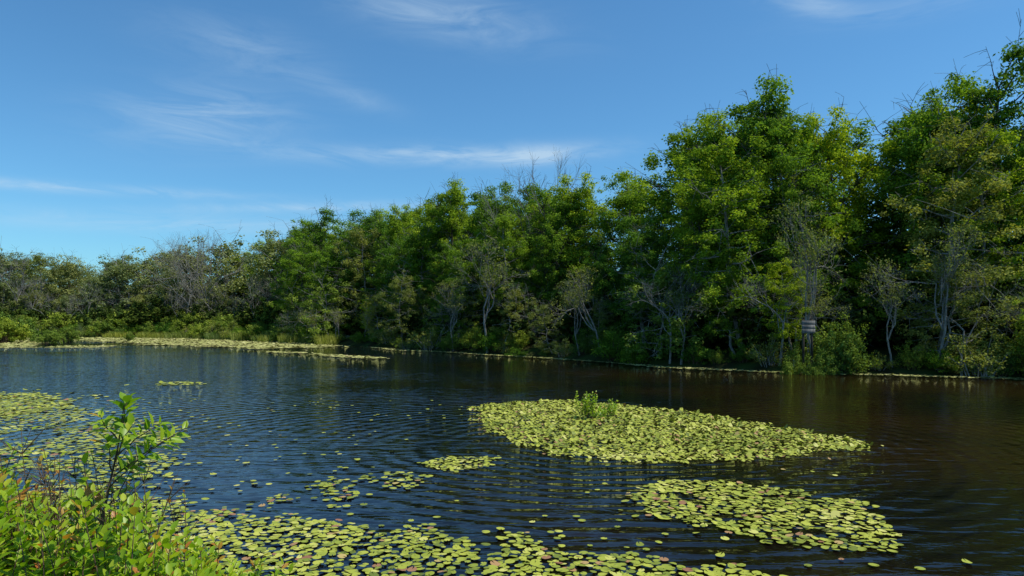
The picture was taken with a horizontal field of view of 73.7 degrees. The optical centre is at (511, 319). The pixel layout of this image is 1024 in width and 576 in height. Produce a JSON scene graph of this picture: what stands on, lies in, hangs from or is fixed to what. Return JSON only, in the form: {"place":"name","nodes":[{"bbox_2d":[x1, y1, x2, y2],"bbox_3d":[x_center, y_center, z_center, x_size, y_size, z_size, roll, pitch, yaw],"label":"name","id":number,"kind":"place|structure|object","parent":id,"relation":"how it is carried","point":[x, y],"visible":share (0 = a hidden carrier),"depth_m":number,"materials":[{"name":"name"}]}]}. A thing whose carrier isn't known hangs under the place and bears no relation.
{"place":"outdoors","nodes":[
{"label":"outdoors","id":0,"kind":"place"},
{"bbox_2d":[0,337,1023,575],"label":"pond water","id":1,"kind":"structure","parent":0,"point":[938,477],"depth_m":15.11,"materials":[{"name":"liquid"}]},
{"bbox_2d":[0,389,113,420],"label":"lily pad mat","id":2,"kind":"object","parent":1,"relation":"on","point":[20,405],"visible":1,"depth_m":24.53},
{"bbox_2d":[0,404,249,504],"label":"lily pad mat","id":3,"kind":"object","parent":1,"relation":"on","point":[102,471],"visible":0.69,"depth_m":15.78,"materials":[{"name":"plant"}]},
{"bbox_2d":[74,337,349,348],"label":"lily pad mat","id":4,"kind":"object","parent":1,"relation":"on","point":[202,341],"visible":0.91,"depth_m":88.82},
{"bbox_2d":[184,458,458,527],"bbox_3d":[-3.070,2.961,11.754,4.074,0.056,4.008,0,0,41],"label":"lily pad mat","id":5,"kind":"object","parent":1,"relation":"on","point":[356,492],"visible":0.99,"depth_m":12.25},
{"bbox_2d":[9,479,786,575],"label":"lily pad mat","id":6,"kind":"object","parent":1,"relation":"on","point":[492,567],"visible":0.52,"depth_m":8.76,"materials":[{"name":"plant"}]},
{"bbox_2d":[417,455,508,471],"bbox_3d":[-0.978,2.968,14.392,1.816,0.044,1.431,0,0,-42],"label":"lily pad mat","id":7,"kind":"object","parent":1,"relation":"on","point":[447,462],"visible":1,"depth_m":14.21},
{"bbox_2d":[15,399,971,569],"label":"floating lily pads","id":8,"kind":"object","parent":1,"relation":"on","point":[872,564],"visible":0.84,"depth_m":12.62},
{"bbox_2d":[461,399,883,465],"bbox_3d":[2.915,2.918,19.526,8.222,0.174,12.480,0,0,-29],"label":"lily pad mat","id":9,"kind":"object","parent":1,"relation":"on","point":[650,455],"visible":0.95,"depth_m":17.79,"materials":[{"name":"plant"}]},
{"bbox_2d":[369,347,1023,378],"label":"lily pad fringe","id":10,"kind":"object","parent":1,"relation":"on","point":[954,376],"visible":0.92,"depth_m":41.65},
{"bbox_2d":[618,479,902,551],"bbox_3d":[3.791,2.944,10.809,4.126,0.100,3.457,0,0,27],"label":"lily pad mat","id":11,"kind":"object","parent":1,"relation":"on","point":[834,513],"visible":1,"depth_m":10.53,"materials":[{"name":"plant"}]},
{"bbox_2d":[0,0,1023,294],"label":"sky","id":12,"kind":"structure","parent":0,"point":[124,123],"materials":[{"name":"blue"}]},
{"bbox_2d":[77,305,1023,377],"bbox_3d":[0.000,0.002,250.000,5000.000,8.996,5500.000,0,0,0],"label":"ground","id":13,"kind":"structure","parent":0,"point":[532,350],"depth_m":44.77,"materials":[{"name":"plant"}]},
{"bbox_2d":[0,319,26,342],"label":"marsh shrub","id":14,"kind":"object","parent":13,"relation":"on","point":[10,334],"visible":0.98,"depth_m":88.61,"materials":[{"name":"green plant"}]},
{"bbox_2d":[0,442,32,570],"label":"leafy bush","id":15,"kind":"object","parent":13,"relation":"on","point":[22,497],"visible":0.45,"depth_m":5.00,"materials":[{"name":"green plant"}]},
{"bbox_2d":[0,471,297,575],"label":"leafy bush","id":16,"kind":"object","parent":13,"relation":"on","point":[135,557],"visible":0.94,"depth_m":4.53,"materials":[{"name":"green plant"}]},
{"bbox_2d":[0,426,207,575],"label":"twiggy stems","id":17,"kind":"object","parent":16,"relation":"on","point":[136,484],"visible":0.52,"depth_m":5.01,"materials":[{"name":"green plant"}]},
{"bbox_2d":[69,392,188,573],"bbox_3d":[-2.818,1.267,4.977,0.843,1.470,0.420,0,0,-8],"label":"tall leafy sprig","id":18,"kind":"object","parent":16,"relation":"attached to","point":[126,404],"visible":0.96,"depth_m":4.99,"materials":[{"name":"green plant"}]},
{"bbox_2d":[0,215,338,322],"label":"distant trees","id":19,"kind":"object","parent":13,"relation":"on","point":[119,272],"visible":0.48,"depth_m":128.72,"materials":[{"name":"green plant"}]},
{"bbox_2d":[5,307,348,344],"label":"marsh shrubs","id":20,"kind":"object","parent":13,"relation":"on","point":[224,322],"visible":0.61,"depth_m":111.62,"materials":[{"name":"green plant"}]},
{"bbox_2d":[141,229,223,312],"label":"dead tree","id":21,"kind":"object","parent":13,"relation":"on","point":[200,256],"visible":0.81,"depth_m":120.70,"materials":[{"name":"grey plant"}]},
{"bbox_2d":[151,236,214,310],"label":"dead tree","id":22,"kind":"object","parent":13,"relation":"on","point":[161,278],"visible":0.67,"depth_m":119.54,"materials":[{"name":"grey plant"}]},
{"bbox_2d":[157,228,225,302],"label":"dead tree","id":23,"kind":"object","parent":13,"relation":"on","point":[181,283],"visible":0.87,"depth_m":120.53,"materials":[{"name":"grey plant"}]},
{"bbox_2d":[152,231,255,312],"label":"dead tree","id":24,"kind":"object","parent":13,"relation":"on","point":[189,277],"visible":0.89,"depth_m":117.88,"materials":[{"name":"grey plant"}]},
{"bbox_2d":[265,272,311,334],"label":"willow sapling","id":25,"kind":"object","parent":13,"relation":"on","point":[290,304],"visible":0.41,"depth_m":94.64,"materials":[{"name":"green plant"}]},
{"bbox_2d":[270,236,320,320],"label":"oak tree","id":26,"kind":"object","parent":13,"relation":"on","point":[289,241],"visible":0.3,"depth_m":100.97,"materials":[{"name":"green plant"}]},
{"bbox_2d":[270,236,332,323],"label":"oak tree","id":27,"kind":"object","parent":13,"relation":"on","point":[293,265],"visible":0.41,"depth_m":97.01,"materials":[{"name":"green plant"}]},
{"bbox_2d":[271,198,349,307],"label":"oak tree","id":28,"kind":"object","parent":13,"relation":"on","point":[321,236],"visible":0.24,"depth_m":102.81,"materials":[{"name":"green plant"}]},
{"bbox_2d":[290,249,335,317],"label":"maple tree","id":29,"kind":"object","parent":13,"relation":"on","point":[313,263],"visible":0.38,"depth_m":94.97,"materials":[{"name":"green plant"}]},
{"bbox_2d":[289,261,359,342],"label":"willow sapling","id":30,"kind":"object","parent":13,"relation":"on","point":[333,290],"visible":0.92,"depth_m":86.39,"materials":[{"name":"green plant"}]},
{"bbox_2d":[295,227,373,332],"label":"oak tree","id":31,"kind":"object","parent":13,"relation":"on","point":[318,269],"visible":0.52,"depth_m":91.08,"materials":[{"name":"green plant"}]},
{"bbox_2d":[332,221,382,333],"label":"ash tree","id":32,"kind":"object","parent":13,"relation":"on","point":[358,237],"visible":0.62,"depth_m":89.92,"materials":[{"name":"green plant"}]},
{"bbox_2d":[344,206,390,303],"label":"oak tree","id":33,"kind":"object","parent":13,"relation":"on","point":[354,213],"visible":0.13,"depth_m":97.27,"materials":[{"name":"green plant"}]},
{"bbox_2d":[341,207,411,302],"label":"oak tree","id":34,"kind":"object","parent":13,"relation":"on","point":[370,222],"visible":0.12,"depth_m":93.39,"materials":[{"name":"green plant"}]},
{"bbox_2d":[361,289,391,339],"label":"ash tree","id":35,"kind":"object","parent":13,"relation":"on","point":[374,307],"visible":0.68,"depth_m":79.13,"materials":[{"name":"green plant"}]},
{"bbox_2d":[360,241,405,333],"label":"oak tree","id":36,"kind":"object","parent":13,"relation":"on","point":[376,280],"visible":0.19,"depth_m":84.87,"materials":[{"name":"green plant"}]},
{"bbox_2d":[362,201,420,312],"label":"maple tree","id":37,"kind":"object","parent":13,"relation":"on","point":[393,220],"visible":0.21,"depth_m":88.71,"materials":[{"name":"green plant"}]},
{"bbox_2d":[375,234,420,335],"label":"oak tree","id":38,"kind":"object","parent":13,"relation":"on","point":[392,253],"visible":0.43,"depth_m":80.22,"materials":[{"name":"green plant"}]},
{"bbox_2d":[375,270,426,344],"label":"ash tree","id":39,"kind":"object","parent":13,"relation":"on","point":[405,293],"visible":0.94,"depth_m":73.67,"materials":[{"name":"green plant"}]},
{"bbox_2d":[382,223,455,335],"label":"oak tree","id":40,"kind":"object","parent":13,"relation":"on","point":[410,247],"visible":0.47,"depth_m":77.10,"materials":[{"name":"green plant"}]},
{"bbox_2d":[386,201,468,294],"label":"maple tree","id":41,"kind":"object","parent":13,"relation":"on","point":[418,212],"visible":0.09,"depth_m":84.47,"materials":[{"name":"green plant"}]},
{"bbox_2d":[407,321,449,350],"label":"shoreline shrub","id":42,"kind":"object","parent":13,"relation":"on","point":[429,341],"visible":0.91,"depth_m":66.91,"materials":[{"name":"green plant"}]},
{"bbox_2d":[388,176,476,317],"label":"oak tree","id":43,"kind":"object","parent":13,"relation":"on","point":[430,200],"visible":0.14,"depth_m":79.28,"materials":[{"name":"green plant"}]},
{"bbox_2d":[411,233,466,326],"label":"oak tree","id":44,"kind":"object","parent":13,"relation":"on","point":[442,271],"visible":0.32,"depth_m":73.87,"materials":[{"name":"green plant"}]},
{"bbox_2d":[406,172,477,321],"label":"maple tree","id":45,"kind":"object","parent":13,"relation":"on","point":[453,217],"visible":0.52,"depth_m":76.29,"materials":[{"name":"green plant"}]},
{"bbox_2d":[427,280,480,350],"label":"sparse tree","id":46,"kind":"object","parent":13,"relation":"on","point":[453,305],"visible":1,"depth_m":63.47,"materials":[{"name":"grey plant"}]},
{"bbox_2d":[434,235,489,339],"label":"oak tree","id":47,"kind":"object","parent":13,"relation":"on","point":[452,254],"visible":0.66,"depth_m":67.44,"materials":[{"name":"green plant"}]},
{"bbox_2d":[455,322,483,351],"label":"shoreline shrub","id":48,"kind":"object","parent":13,"relation":"on","point":[473,344],"visible":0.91,"depth_m":62.43,"materials":[{"name":"green plant"}]},
{"bbox_2d":[460,265,504,338],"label":"ash tree","id":49,"kind":"object","parent":13,"relation":"on","point":[475,311],"visible":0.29,"depth_m":65.50,"materials":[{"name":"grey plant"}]},
{"bbox_2d":[449,193,527,299],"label":"maple tree","id":50,"kind":"object","parent":13,"relation":"on","point":[474,230],"visible":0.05,"depth_m":72.78,"materials":[{"name":"green plant"}]},
{"bbox_2d":[447,235,532,352],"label":"sparse tree","id":51,"kind":"object","parent":13,"relation":"on","point":[490,276],"visible":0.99,"depth_m":60.18,"materials":[{"name":"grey plant"}]},
{"bbox_2d":[477,326,507,351],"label":"shoreline shrub","id":52,"kind":"object","parent":13,"relation":"on","point":[491,342],"visible":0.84,"depth_m":59.86,"materials":[{"name":"green plant"}]},
{"bbox_2d":[460,177,532,300],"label":"oak tree","id":53,"kind":"object","parent":13,"relation":"on","point":[482,207],"visible":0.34,"depth_m":69.45,"materials":[{"name":"green plant"}]},
{"bbox_2d":[472,210,541,317],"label":"maple tree","id":54,"kind":"object","parent":13,"relation":"on","point":[507,224],"visible":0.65,"depth_m":63.08,"materials":[{"name":"green plant"}]},
{"bbox_2d":[0,238,1023,353],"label":"forest understory","id":55,"kind":"object","parent":13,"relation":"on","point":[876,330],"visible":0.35,"depth_m":54.54,"materials":[{"name":"green plant"}]},
{"bbox_2d":[487,282,538,353],"bbox_3d":[0.103,-0.547,59.769,4.521,7.140,4.299,0,0,23],"label":"bush","id":56,"kind":"object","parent":13,"relation":"on","point":[517,293],"visible":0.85,"depth_m":59.55,"materials":[{"name":"green plant"}]},
{"bbox_2d":[474,147,585,286],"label":"dead tree","id":57,"kind":"object","parent":13,"relation":"on","point":[519,181],"visible":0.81,"depth_m":65.61,"materials":[{"name":"grey plant"}]},
{"bbox_2d":[488,170,585,327],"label":"oak tree","id":58,"kind":"object","parent":13,"relation":"on","point":[535,217],"visible":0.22,"depth_m":66.75,"materials":[{"name":"green plant"}]},
{"bbox_2d":[507,224,575,340],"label":"oak tree","id":59,"kind":"object","parent":13,"relation":"on","point":[546,244],"visible":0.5,"depth_m":61.66,"materials":[{"name":"green plant"}]},
{"bbox_2d":[527,298,564,353],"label":"ash tree","id":60,"kind":"object","parent":13,"relation":"on","point":[542,319],"visible":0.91,"depth_m":55.45,"materials":[{"name":"green plant"}]},
{"bbox_2d":[517,184,598,339],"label":"maple tree","id":61,"kind":"object","parent":13,"relation":"on","point":[560,220],"visible":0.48,"depth_m":62.42,"materials":[{"name":"green plant"}]},
{"bbox_2d":[537,265,600,353],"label":"sparse sapling","id":62,"kind":"object","parent":13,"relation":"on","point":[577,292],"visible":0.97,"depth_m":50.58,"materials":[{"name":"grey plant"}]},
{"bbox_2d":[520,163,636,336],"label":"maple tree","id":63,"kind":"object","parent":13,"relation":"on","point":[589,205],"visible":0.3,"depth_m":63.10,"materials":[{"name":"green plant"}]},
{"bbox_2d":[553,275,608,354],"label":"sparse tree","id":64,"kind":"object","parent":13,"relation":"on","point":[575,305],"visible":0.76,"depth_m":52.37,"materials":[{"name":"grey plant"}]},
{"bbox_2d":[557,235,631,342],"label":"oak tree","id":65,"kind":"object","parent":13,"relation":"on","point":[599,275],"visible":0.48,"depth_m":56.18,"materials":[{"name":"green plant"}]},
{"bbox_2d":[583,297,615,352],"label":"ash tree","id":66,"kind":"object","parent":13,"relation":"on","point":[600,315],"visible":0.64,"depth_m":51.66,"materials":[{"name":"green plant"}]},
{"bbox_2d":[591,329,633,360],"bbox_3d":[7.318,1.784,48.675,3.372,2.484,4.174,0,0,-8],"label":"shoreline shrub","id":67,"kind":"object","parent":13,"relation":"on","point":[610,347],"visible":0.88,"depth_m":48.32,"materials":[{"name":"green plant"}]},
{"bbox_2d":[570,167,690,300],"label":"oak tree","id":68,"kind":"object","parent":13,"relation":"on","point":[619,203],"visible":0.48,"depth_m":60.19,"materials":[{"name":"green plant"}]},
{"bbox_2d":[614,344,650,363],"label":"shoreline shrub","id":69,"kind":"object","parent":13,"relation":"on","point":[629,357],"visible":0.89,"depth_m":46.45,"materials":[{"name":"green plant"}]},
{"bbox_2d":[258,77,1023,313],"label":"background forest","id":70,"kind":"object","parent":13,"relation":"on","point":[877,207],"visible":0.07,"depth_m":51.30,"materials":[{"name":"green plant"}]},
{"bbox_2d":[597,211,685,345],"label":"oak tree","id":71,"kind":"object","parent":13,"relation":"on","point":[625,258],"visible":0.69,"depth_m":50.44,"materials":[{"name":"green plant"}]},
{"bbox_2d":[612,230,709,363],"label":"willow sapling","id":72,"kind":"object","parent":13,"relation":"on","point":[659,284],"visible":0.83,"depth_m":45.91,"materials":[{"name":"green plant"}]},
{"bbox_2d":[615,262,707,363],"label":"dead sapling","id":73,"kind":"object","parent":13,"relation":"on","point":[651,302],"visible":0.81,"depth_m":44.76,"materials":[{"name":"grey plant"}]},
{"bbox_2d":[646,269,711,364],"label":"sparse tree","id":74,"kind":"object","parent":13,"relation":"on","point":[683,302],"visible":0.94,"depth_m":44.66,"materials":[{"name":"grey plant"}]},
{"bbox_2d":[616,105,754,320],"bbox_3d":[14.188,-7.798,56.334,12.136,18.950,11.157,0,0,-7],"label":"maple tree","id":75,"kind":"object","parent":13,"relation":"on","point":[660,200],"visible":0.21,"depth_m":54.62,"materials":[{"name":"green plant"}]},
{"bbox_2d":[633,178,755,347],"bbox_3d":[12.879,-3.822,47.203,7.005,12.235,7.620,0,0,-38],"label":"maple tree","id":76,"kind":"object","parent":13,"relation":"on","point":[687,236],"visible":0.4,"depth_m":46.90,"materials":[{"name":"green plant"}]},
{"bbox_2d":[675,340,714,364],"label":"shoreline shrub","id":77,"kind":"object","parent":13,"relation":"on","point":[699,354],"visible":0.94,"depth_m":43.76,"materials":[{"name":"green plant"}]},
{"bbox_2d":[690,245,770,354],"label":"maple tree","id":78,"kind":"object","parent":13,"relation":"on","point":[714,320],"visible":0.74,"depth_m":44.14,"materials":[{"name":"green plant"}]},
{"bbox_2d":[667,132,795,346],"bbox_3d":[14.168,-5.060,44.562,7.886,14.763,9.804,0,0,28],"label":"maple tree","id":79,"kind":"object","parent":13,"relation":"on","point":[716,158],"visible":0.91,"depth_m":44.20,"materials":[{"name":"green plant"}]},
{"bbox_2d":[673,102,817,317],"bbox_3d":[16.964,-7.173,51.504,9.797,18.077,10.657,0,0,-2],"label":"maple tree","id":80,"kind":"object","parent":13,"relation":"on","point":[720,129],"visible":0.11,"depth_m":50.19,"materials":[{"name":"green plant"}]},
{"bbox_2d":[670,64,853,325],"bbox_3d":[17.703,-7.940,49.491,11.918,19.589,10.957,0,0,20],"label":"maple tree","id":81,"kind":"object","parent":13,"relation":"on","point":[770,108],"visible":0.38,"depth_m":46.74,"materials":[{"name":"green plant"}]},
{"bbox_2d":[745,329,791,367],"bbox_3d":[15.246,1.703,41.061,2.744,2.391,2.707,0,0,-1],"label":"shoreline shrub","id":82,"kind":"object","parent":13,"relation":"on","point":[772,354],"visible":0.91,"depth_m":40.66,"materials":[{"name":"green plant"}]},
{"bbox_2d":[725,256,829,365],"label":"dead sapling","id":83,"kind":"object","parent":13,"relation":"on","point":[794,274],"visible":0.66,"depth_m":40.04,"materials":[{"name":"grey plant"}]},
{"bbox_2d":[754,257,823,356],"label":"maple tree","id":84,"kind":"object","parent":13,"relation":"on","point":[777,289],"visible":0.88,"depth_m":40.98,"materials":[{"name":"green plant"}]},
{"bbox_2d":[778,348,812,374],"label":"shoreline shrub","id":85,"kind":"object","parent":13,"relation":"on","point":[788,369],"visible":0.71,"depth_m":37.84,"materials":[{"name":"green plant"}]},
{"bbox_2d":[727,107,868,300],"bbox_3d":[18.889,-6.286,46.175,7.450,16.421,9.262,0,0,-23],"label":"maple tree","id":86,"kind":"object","parent":13,"relation":"on","point":[806,180],"visible":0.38,"depth_m":45.19,"materials":[{"name":"green plant"}]},
{"bbox_2d":[735,171,877,346],"bbox_3d":[19.317,-3.860,45.279,9.233,11.841,6.804,0,0,25],"label":"oak tree","id":87,"kind":"object","parent":13,"relation":"on","point":[791,194],"visible":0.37,"depth_m":44.58,"materials":[{"name":"green plant"}]},
{"bbox_2d":[770,190,851,360],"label":"sparse tree","id":88,"kind":"object","parent":13,"relation":"on","point":[817,252],"visible":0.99,"depth_m":39.18,"materials":[{"name":"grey plant"}]},
{"bbox_2d":[775,277,851,363],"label":"sparse sapling","id":89,"kind":"object","parent":13,"relation":"on","point":[817,307],"visible":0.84,"depth_m":39.53,"materials":[{"name":"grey plant"}]},
{"bbox_2d":[804,348,842,375],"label":"shoreline shrub","id":90,"kind":"object","parent":13,"relation":"on","point":[827,369],"visible":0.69,"depth_m":37.44,"materials":[{"name":"green plant"}]},
{"bbox_2d":[800,321,868,374],"bbox_3d":[18.080,1.707,38.125,2.690,3.400,3.390,0,0,-32],"label":"shoreline shrub","id":91,"kind":"object","parent":13,"relation":"on","point":[842,353],"visible":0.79,"depth_m":37.67,"materials":[{"name":"green plant"}]},
{"bbox_2d":[766,92,917,320],"bbox_3d":[22.751,-6.744,47.372,9.569,17.470,8.797,0,0,-11],"label":"maple tree","id":92,"kind":"object","parent":13,"relation":"on","point":[827,142],"visible":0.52,"depth_m":46.48,"materials":[{"name":"green plant"}]},
{"bbox_2d":[813,323,872,373],"bbox_3d":[18.697,1.631,38.734,3.257,3.027,4.105,0,0,26],"label":"shoreline shrub","id":93,"kind":"object","parent":13,"relation":"on","point":[860,364],"visible":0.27,"depth_m":37.81,"materials":[{"name":"green plant"}]},
{"bbox_2d":[810,309,882,373],"bbox_3d":[18.634,1.340,38.473,2.809,3.886,3.541,0,0,-22],"label":"shoreline shrub","id":94,"kind":"object","parent":13,"relation":"on","point":[847,326],"visible":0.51,"depth_m":38.23,"materials":[{"name":"green plant"}]},
{"bbox_2d":[855,259,930,366],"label":"sparse tree","id":95,"kind":"object","parent":13,"relation":"on","point":[889,297],"visible":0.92,"depth_m":38.28,"materials":[{"name":"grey plant"}]},
{"bbox_2d":[885,340,929,369],"bbox_3d":[22.151,1.972,38.060,1.672,1.813,2.108,0,0,-32],"label":"shoreline shrub","id":96,"kind":"object","parent":13,"relation":"on","point":[907,356],"visible":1,"depth_m":37.84,"materials":[{"name":"green plant"}]},
{"bbox_2d":[857,220,989,369],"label":"sparse tree","id":97,"kind":"object","parent":13,"relation":"on","point":[949,265],"visible":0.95,"depth_m":37.34,"materials":[{"name":"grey plant"}]},
{"bbox_2d":[921,348,960,373],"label":"shoreline shrub","id":98,"kind":"object","parent":13,"relation":"on","point":[937,361],"visible":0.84,"depth_m":37.02,"materials":[{"name":"green plant"}]},
{"bbox_2d":[866,59,1022,341],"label":"oak tree","id":99,"kind":"object","parent":13,"relation":"on","point":[920,127],"visible":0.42,"depth_m":43.82,"materials":[{"name":"green plant"}]},
{"bbox_2d":[901,252,995,373],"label":"ash tree","id":100,"kind":"object","parent":13,"relation":"on","point":[958,304],"visible":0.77,"depth_m":37.86,"materials":[{"name":"green plant"}]},
{"bbox_2d":[873,8,1023,327],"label":"oak tree","id":101,"kind":"object","parent":13,"relation":"on","point":[1007,113],"visible":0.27,"depth_m":43.18,"materials":[{"name":"green plant"}]},
{"bbox_2d":[880,100,1023,354],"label":"ash tree","id":102,"kind":"object","parent":13,"relation":"on","point":[996,185],"visible":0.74,"depth_m":39.45,"materials":[{"name":"green plant"}]},
{"bbox_2d":[901,255,1023,375],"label":"dead sapling","id":103,"kind":"object","parent":13,"relation":"on","point":[961,374],"visible":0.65,"depth_m":37.05,"materials":[{"name":"grey plant"}]},
{"bbox_2d":[902,124,1023,332],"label":"maple tree","id":104,"kind":"object","parent":13,"relation":"on","point":[1008,139],"visible":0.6,"depth_m":40.07,"materials":[{"name":"green plant"}]},
{"bbox_2d":[940,323,1023,377],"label":"shoreline shrub","id":105,"kind":"object","parent":13,"relation":"on","point":[983,359],"visible":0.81,"depth_m":35.74,"materials":[{"name":"green plant"}]},
{"bbox_2d":[968,336,1023,376],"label":"shoreline shrub","id":106,"kind":"object","parent":13,"relation":"on","point":[1007,369],"visible":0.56,"depth_m":35.63,"materials":[{"name":"green plant"}]},
{"bbox_2d":[999,318,1023,375],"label":"shoreline shrub","id":107,"kind":"object","parent":13,"relation":"on","point":[1017,346],"visible":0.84,"depth_m":35.45,"materials":[{"name":"green plant"}]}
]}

